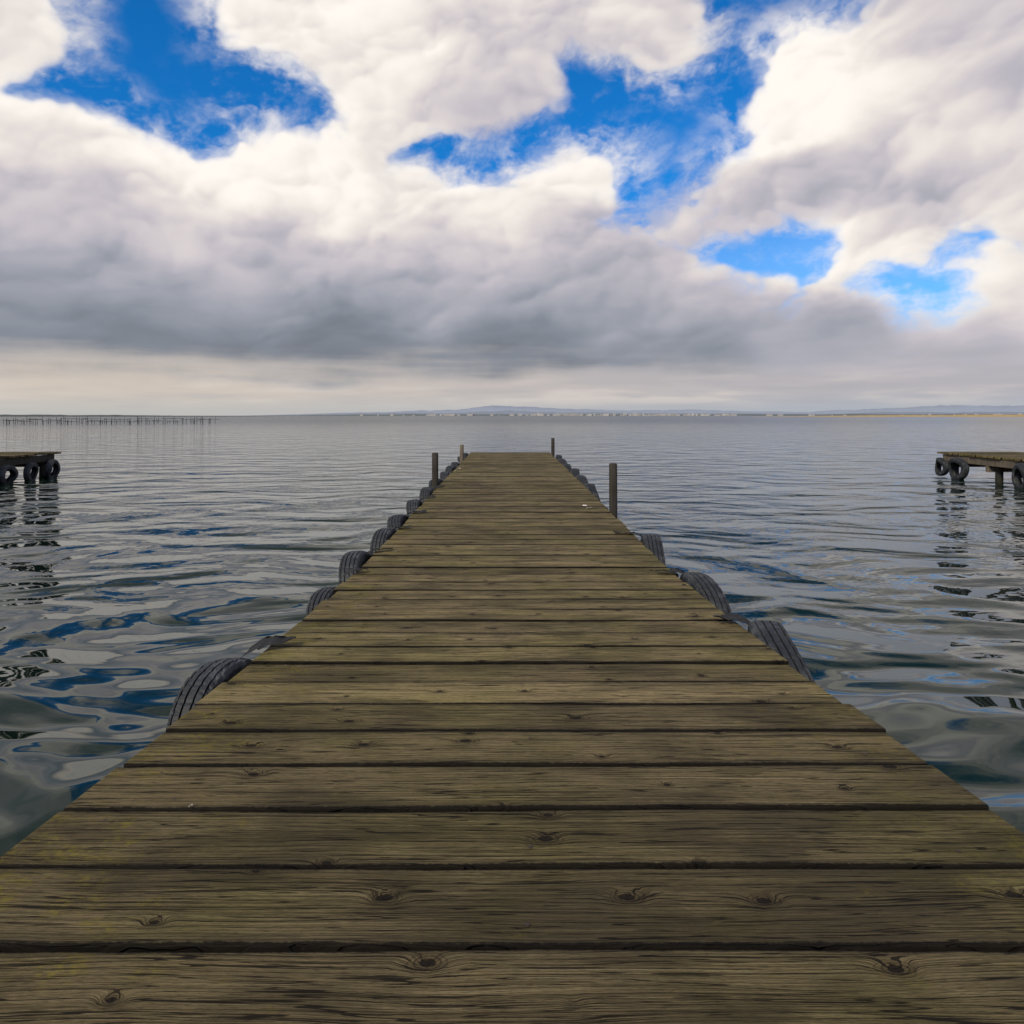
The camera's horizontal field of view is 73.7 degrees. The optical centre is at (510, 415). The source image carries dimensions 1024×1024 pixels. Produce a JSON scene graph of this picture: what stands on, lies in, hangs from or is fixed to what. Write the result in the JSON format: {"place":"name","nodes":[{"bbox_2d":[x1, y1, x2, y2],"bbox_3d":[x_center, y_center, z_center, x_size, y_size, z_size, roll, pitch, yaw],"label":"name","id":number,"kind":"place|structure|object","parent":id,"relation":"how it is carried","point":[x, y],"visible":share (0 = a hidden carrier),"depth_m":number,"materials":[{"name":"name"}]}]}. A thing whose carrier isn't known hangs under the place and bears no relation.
{"place":"outdoors","nodes":[
{"label":"outdoors","id":0,"kind":"place"},
{"bbox_2d":[0,414,272,416],"bbox_3d":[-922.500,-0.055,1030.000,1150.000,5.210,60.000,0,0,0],"label":"shore","id":1,"kind":"structure","parent":0,"point":[5,415],"depth_m":1017.08,"materials":[{"name":"grey"}]},
{"bbox_2d":[0,0,1023,415],"bbox_3d":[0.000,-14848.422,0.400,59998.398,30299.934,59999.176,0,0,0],"label":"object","id":2,"kind":"structure","parent":0,"point":[344,262],"depth_m":26494.11,"materials":[{"name":"white"}]},
{"bbox_2d":[0,416,1023,856],"bbox_3d":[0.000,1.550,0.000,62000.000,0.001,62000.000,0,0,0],"label":"water","id":3,"kind":"structure","parent":0,"point":[872,566],"depth_m":8.02,"materials":[{"name":"grey liquid"}]},
{"bbox_2d":[0,452,60,476],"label":"wooden pier","id":4,"kind":"structure","parent":3,"relation":"in","point":[22,459],"depth_m":16.80,"materials":[{"name":"brown wood"}]},
{"bbox_2d":[0,465,18,483],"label":"tyre","id":5,"kind":"object","parent":4,"relation":"attached to","point":[14,473],"visible":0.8,"depth_m":15.74,"materials":[{"name":"rubber"}]},
{"bbox_2d":[23,462,38,479],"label":"tyre","id":6,"kind":"object","parent":4,"relation":"attached to","point":[29,473],"visible":0.81,"depth_m":16.39,"materials":[{"name":"rubber"}]},
{"bbox_2d":[43,459,59,477],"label":"tyre","id":7,"kind":"object","parent":4,"relation":"attached to","point":[54,464],"visible":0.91,"depth_m":17.14,"materials":[{"name":"rubber"}]},
{"bbox_2d":[0,438,1023,1023],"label":"wooden pier","id":8,"kind":"structure","parent":3,"relation":"in","point":[510,738],"depth_m":1.38,"materials":[{"name":"brown wood"}]},
{"bbox_2d":[165,635,295,731],"bbox_3d":[-1.006,1.153,2.497,0.279,0.536,0.557,-2,0,3],"label":"tyre","id":9,"kind":"object","parent":8,"relation":"hanging from","point":[202,681],"visible":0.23,"depth_m":2.41,"materials":[{"name":"rubber"}]},
{"bbox_2d":[306,566,368,615],"bbox_3d":[-1.052,1.238,4.120,0.250,0.583,0.593,0,0,15],"label":"tyre","id":10,"kind":"object","parent":8,"relation":"hanging from","point":[317,597],"visible":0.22,"depth_m":4.04,"materials":[{"name":"rubber"}]},
{"bbox_2d":[339,547,392,583],"bbox_3d":[-1.060,1.221,4.823,0.278,0.528,0.578,0,0,19],"label":"tyre","id":11,"kind":"object","parent":8,"relation":"hanging from","point":[357,558],"visible":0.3,"depth_m":4.69,"materials":[{"name":"rubber"}]},
{"bbox_2d":[370,525,410,554],"bbox_3d":[-1.012,1.235,5.849,0.289,0.545,0.583,-2,0,1],"label":"tyre","id":12,"kind":"object","parent":8,"relation":"hanging from","point":[381,537],"visible":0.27,"depth_m":5.71,"materials":[{"name":"rubber"}]},
{"bbox_2d":[387,510,426,530],"bbox_3d":[-1.043,1.221,6.749,0.308,0.539,0.613,0,0,18],"label":"tyre","id":13,"kind":"object","parent":8,"relation":"hanging from","point":[397,520],"visible":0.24,"depth_m":6.65,"materials":[{"name":"rubber"}]},
{"bbox_2d":[406,495,434,516],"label":"tyre","id":14,"kind":"object","parent":8,"relation":"hanging from","point":[412,505],"visible":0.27,"depth_m":7.71,"materials":[{"name":"rubber"}]},
{"bbox_2d":[419,485,442,502],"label":"tyre","id":15,"kind":"object","parent":8,"relation":"hanging from","point":[425,492],"visible":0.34,"depth_m":8.79,"materials":[{"name":"rubber"}]},
{"bbox_2d":[429,479,442,486],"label":"tyre","id":16,"kind":"object","parent":8,"relation":"hanging from","point":[439,482],"visible":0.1,"depth_m":10.23,"materials":[{"name":"rubber"}]},
{"bbox_2d":[440,471,448,479],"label":"tyre","id":17,"kind":"object","parent":8,"relation":"hanging from","point":[444,475],"visible":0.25,"depth_m":11.34,"materials":[{"name":"rubber"}]},
{"bbox_2d":[445,465,455,473],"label":"tyre","id":18,"kind":"object","parent":8,"relation":"hanging from","point":[450,468],"visible":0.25,"depth_m":12.56,"materials":[{"name":"rubber"}]},
{"bbox_2d":[558,459,567,463],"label":"tyre","id":19,"kind":"object","parent":8,"relation":"hanging from","point":[562,461],"visible":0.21,"depth_m":14.34,"materials":[{"name":"rubber"}]},
{"bbox_2d":[563,464,571,471],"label":"tyre","id":20,"kind":"object","parent":8,"relation":"hanging from","point":[568,467],"visible":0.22,"depth_m":13.05,"materials":[{"name":"rubber"}]},
{"bbox_2d":[571,468,579,477],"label":"tyre","id":21,"kind":"object","parent":8,"relation":"hanging from","point":[574,472],"visible":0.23,"depth_m":11.73,"materials":[{"name":"rubber"}]},
{"bbox_2d":[576,475,587,485],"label":"tyre","id":22,"kind":"object","parent":8,"relation":"hanging from","point":[582,479],"visible":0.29,"depth_m":10.54,"materials":[{"name":"rubber"}]},
{"bbox_2d":[585,483,600,502],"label":"tyre","id":23,"kind":"object","parent":8,"relation":"hanging from","point":[591,487],"visible":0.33,"depth_m":9.32,"materials":[{"name":"rubber"}]},
{"bbox_2d":[613,530,665,564],"bbox_3d":[1.036,1.232,5.499,0.364,0.561,0.602,3,0,0],"label":"tyre","id":24,"kind":"object","parent":8,"relation":"hanging from","point":[652,543],"visible":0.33,"depth_m":5.34,"materials":[{"name":"rubber"}]},
{"bbox_2d":[655,568,732,620],"bbox_3d":[1.064,1.220,4.079,0.351,0.551,0.609,3,0,-1],"label":"tyre","id":25,"kind":"object","parent":8,"relation":"hanging from","point":[707,587],"visible":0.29,"depth_m":3.93,"materials":[{"name":"rubber"}]},
{"bbox_2d":[713,613,814,682],"bbox_3d":[1.093,1.188,2.982,0.346,0.564,0.686,1,0,3],"label":"tyre","id":26,"kind":"object","parent":8,"relation":"hanging from","point":[773,635],"visible":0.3,"depth_m":2.87,"materials":[{"name":"rubber"}]},
{"bbox_2d":[937,452,1023,482],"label":"wooden pier","id":27,"kind":"structure","parent":3,"relation":"in","point":[999,464],"depth_m":15.92,"materials":[{"name":"brown wood"}]},
{"bbox_2d":[935,457,948,475],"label":"tyre","id":28,"kind":"object","parent":27,"relation":"hanging from","point":[940,462],"visible":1,"depth_m":17.28,"materials":[{"name":"rubber"}]},
{"bbox_2d":[948,458,969,478],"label":"tyre","id":29,"kind":"object","parent":27,"relation":"hanging from","point":[964,471],"visible":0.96,"depth_m":16.62,"materials":[{"name":"rubber"}]},
{"bbox_2d":[1011,463,1023,488],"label":"tyre","id":30,"kind":"object","parent":27,"relation":"attached to","point":[1017,472],"visible":0.89,"depth_m":14.81,"materials":[{"name":"rubber"}]},
{"bbox_2d":[248,405,1023,415],"bbox_3d":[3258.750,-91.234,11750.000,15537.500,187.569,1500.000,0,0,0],"label":"hills","id":31,"kind":"structure","parent":0,"point":[958,408],"depth_m":11522.95,"materials":[{"name":"grey"}]},
{"bbox_2d":[255,414,1017,415],"bbox_3d":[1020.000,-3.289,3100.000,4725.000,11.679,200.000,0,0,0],"label":"shore","id":32,"kind":"structure","parent":0,"point":[622,414],"depth_m":3073.50,"materials":[{"name":"grey"}]},
{"bbox_2d":[326,410,1023,414],"bbox_3d":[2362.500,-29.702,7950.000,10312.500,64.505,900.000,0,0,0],"label":"hills","id":33,"kind":"structure","parent":0,"point":[505,412],"depth_m":7882.98,"materials":[{"name":"grey"}]},
{"bbox_2d":[765,414,1023,416],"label":"shore","id":34,"kind":"structure","parent":0,"point":[1022,415],"depth_m":917.80,"materials":[{"name":"grey"}]}
]}

